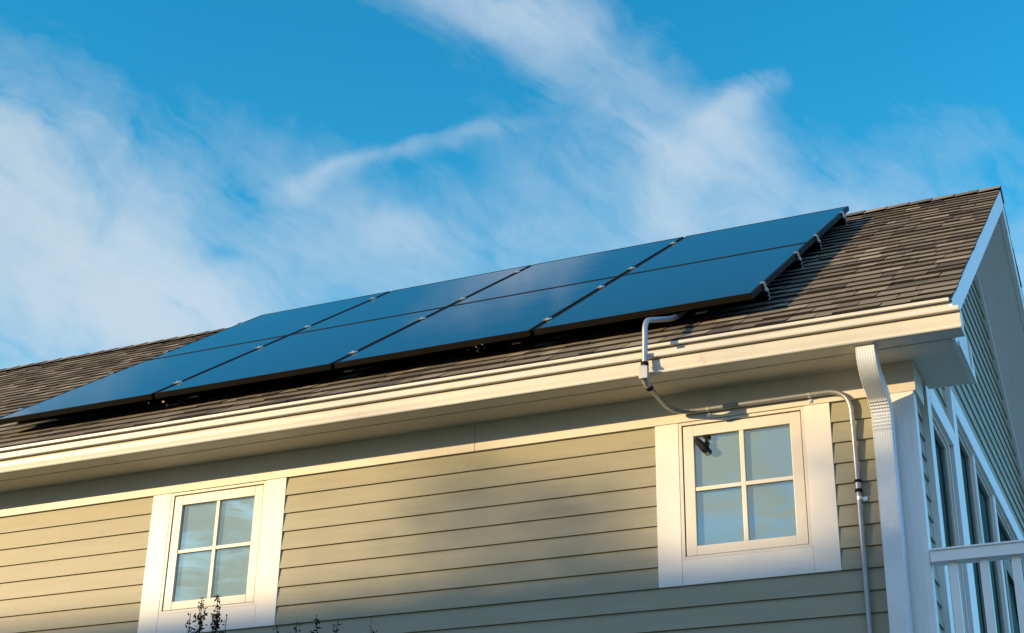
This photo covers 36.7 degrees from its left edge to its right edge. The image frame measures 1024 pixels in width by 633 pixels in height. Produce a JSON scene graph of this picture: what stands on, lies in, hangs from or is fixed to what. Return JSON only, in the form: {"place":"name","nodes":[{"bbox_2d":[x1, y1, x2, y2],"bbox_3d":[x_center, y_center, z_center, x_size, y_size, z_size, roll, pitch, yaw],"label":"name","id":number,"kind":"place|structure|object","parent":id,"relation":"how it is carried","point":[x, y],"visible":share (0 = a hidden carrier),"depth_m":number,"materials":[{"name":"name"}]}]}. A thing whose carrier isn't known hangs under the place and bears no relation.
{"place":"outdoors","nodes":[
{"label":"outdoors","id":0,"kind":"place"},
{"bbox_2d":[0,0,1023,368],"label":"sky","id":1,"kind":"structure","parent":0,"point":[169,168],"materials":[{"name":"blue"}]},
{"bbox_2d":[929,539,1023,632],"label":"railing","id":2,"kind":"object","parent":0,"point":[953,557],"depth_m":6.34,"materials":[{"name":"white plastic"}]},
{"label":"ground","id":3,"kind":"structure","parent":0,"visible":0},
{"bbox_2d":[185,594,376,632],"bbox_3d":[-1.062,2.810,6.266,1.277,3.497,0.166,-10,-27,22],"label":"shrub","id":4,"kind":"object","parent":3,"relation":"on","point":[215,626],"visible":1,"depth_m":7.08,"materials":[{"name":"green plant"}]},
{"bbox_2d":[0,185,1023,632],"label":"house","id":5,"kind":"structure","parent":3,"relation":"on","point":[580,481],"depth_m":7.49,"materials":[{"name":"paint"}]},
{"bbox_2d":[137,478,287,632],"bbox_3d":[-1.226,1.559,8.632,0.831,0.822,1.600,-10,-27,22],"label":"window","id":6,"kind":"structure","parent":5,"relation":"in","point":[226,543],"depth_m":7.99,"materials":[{"name":"white paint"}]},
{"bbox_2d":[15,281,769,424],"bbox_3d":[-0.867,0.254,8.436,4.655,0.116,0.108,-10,-27,22],"label":"mounting rail","id":7,"kind":"object","parent":5,"relation":"attached to","point":[762,296],"visible":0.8,"depth_m":8.30,"materials":[{"name":"metal"}]},
{"bbox_2d":[0,335,287,424],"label":"solar panel","id":8,"kind":"object","parent":7,"relation":"attached to","point":[144,380],"visible":0.79,"depth_m":9.37,"materials":[{"name":"blue glass"}]},
{"bbox_2d":[154,307,445,398],"bbox_3d":[-1.202,0.200,9.129,1.128,0.937,1.328,-10,-27,22],"label":"solar panel","id":9,"kind":"object","parent":7,"relation":"attached to","point":[308,352],"visible":0.87,"depth_m":8.92,"materials":[{"name":"blue glass"}]},
{"bbox_2d":[334,276,618,368],"bbox_3d":[-0.151,0.018,8.697,1.128,0.937,1.328,-10,-27,22],"label":"solar panel","id":10,"kind":"object","parent":7,"relation":"attached to","point":[521,315],"visible":0.89,"depth_m":8.49,"materials":[{"name":"blue glass"}]},
{"bbox_2d":[533,242,808,334],"bbox_3d":[0.899,-0.164,8.267,1.128,0.937,1.328,-10,-27,22],"label":"solar panel","id":11,"kind":"object","parent":7,"relation":"attached to","point":[719,281],"visible":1,"depth_m":8.05,"materials":[{"name":"blue glass"}]},
{"bbox_2d":[108,251,802,374],"bbox_3d":[-0.543,0.070,9.304,4.655,0.116,0.108,-10,-27,22],"label":"mounting rail","id":12,"kind":"object","parent":5,"relation":"attached to","point":[797,264],"visible":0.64,"depth_m":8.45,"materials":[{"name":"metal"}]},
{"bbox_2d":[163,234,821,352],"bbox_3d":[-0.320,-0.056,9.901,4.655,0.116,0.108,-10,-27,22],"label":"mounting rail","id":13,"kind":"object","parent":5,"relation":"attached to","point":[816,246],"visible":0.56,"depth_m":9.05,"materials":[{"name":"metal"}]},
{"bbox_2d":[148,291,389,359],"bbox_3d":[-1.698,0.068,11.043,1.128,0.937,1.328,-10,-27,22],"label":"solar panel","id":14,"kind":"object","parent":13,"relation":"attached to","point":[277,324],"visible":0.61,"depth_m":10.97,"materials":[{"name":"blue glass"}]},
{"bbox_2d":[293,265,530,333],"bbox_3d":[-0.647,-0.114,10.612,1.128,0.937,1.328,-10,-27,22],"label":"solar panel","id":15,"kind":"object","parent":13,"relation":"attached to","point":[442,294],"visible":0.66,"depth_m":10.53,"materials":[{"name":"blue glass"}]},
{"bbox_2d":[451,237,683,305],"bbox_3d":[0.403,-0.295,10.181,1.128,0.937,1.328,-10,-27,22],"label":"solar panel","id":16,"kind":"object","parent":13,"relation":"attached to","point":[619,262],"visible":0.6,"depth_m":10.10,"materials":[{"name":"blue glass"}]},
{"bbox_2d":[624,206,848,274],"bbox_3d":[1.454,-0.477,9.750,1.128,0.937,1.328,-10,-27,22],"label":"solar panel","id":17,"kind":"object","parent":13,"relation":"attached to","point":[770,234],"visible":0.84,"depth_m":9.66,"materials":[{"name":"blue glass"}]},
{"bbox_2d":[237,211,846,323],"bbox_3d":[0.032,-0.254,10.843,4.655,0.116,0.108,-10,-27,22],"label":"mounting rail","id":18,"kind":"object","parent":5,"relation":"attached to","point":[841,222],"visible":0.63,"depth_m":9.99,"materials":[{"name":"metal"}]},
{"bbox_2d":[694,434,709,452],"bbox_3d":[0.870,0.585,7.091,0.072,0.090,0.041,-10,-27,22],"label":"security camera","id":19,"kind":"object","parent":5,"relation":"attached to","point":[703,447],"visible":1,"depth_m":7.08,"materials":[{"name":"black plastic"}]},
{"bbox_2d":[655,403,841,587],"bbox_3d":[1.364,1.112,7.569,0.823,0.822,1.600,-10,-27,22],"label":"window","id":20,"kind":"structure","parent":5,"relation":"in","point":[761,503],"depth_m":6.92,"materials":[{"name":"white paint"}]},
{"bbox_2d":[639,309,872,632],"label":"conduit","id":21,"kind":"object","parent":5,"relation":"attached to","point":[644,374],"visible":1,"depth_m":6.95,"materials":[{"name":"grey plastic"}]},
{"bbox_2d":[920,386,976,632],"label":"window","id":22,"kind":"structure","parent":5,"relation":"in","point":[935,423],"depth_m":7.37,"materials":[{"name":"white wood"}]},
{"bbox_2d":[943,387,1023,632],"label":"window","id":23,"kind":"structure","parent":5,"relation":"in","point":[977,467],"depth_m":8.75,"materials":[{"name":"white wood"}]}
]}

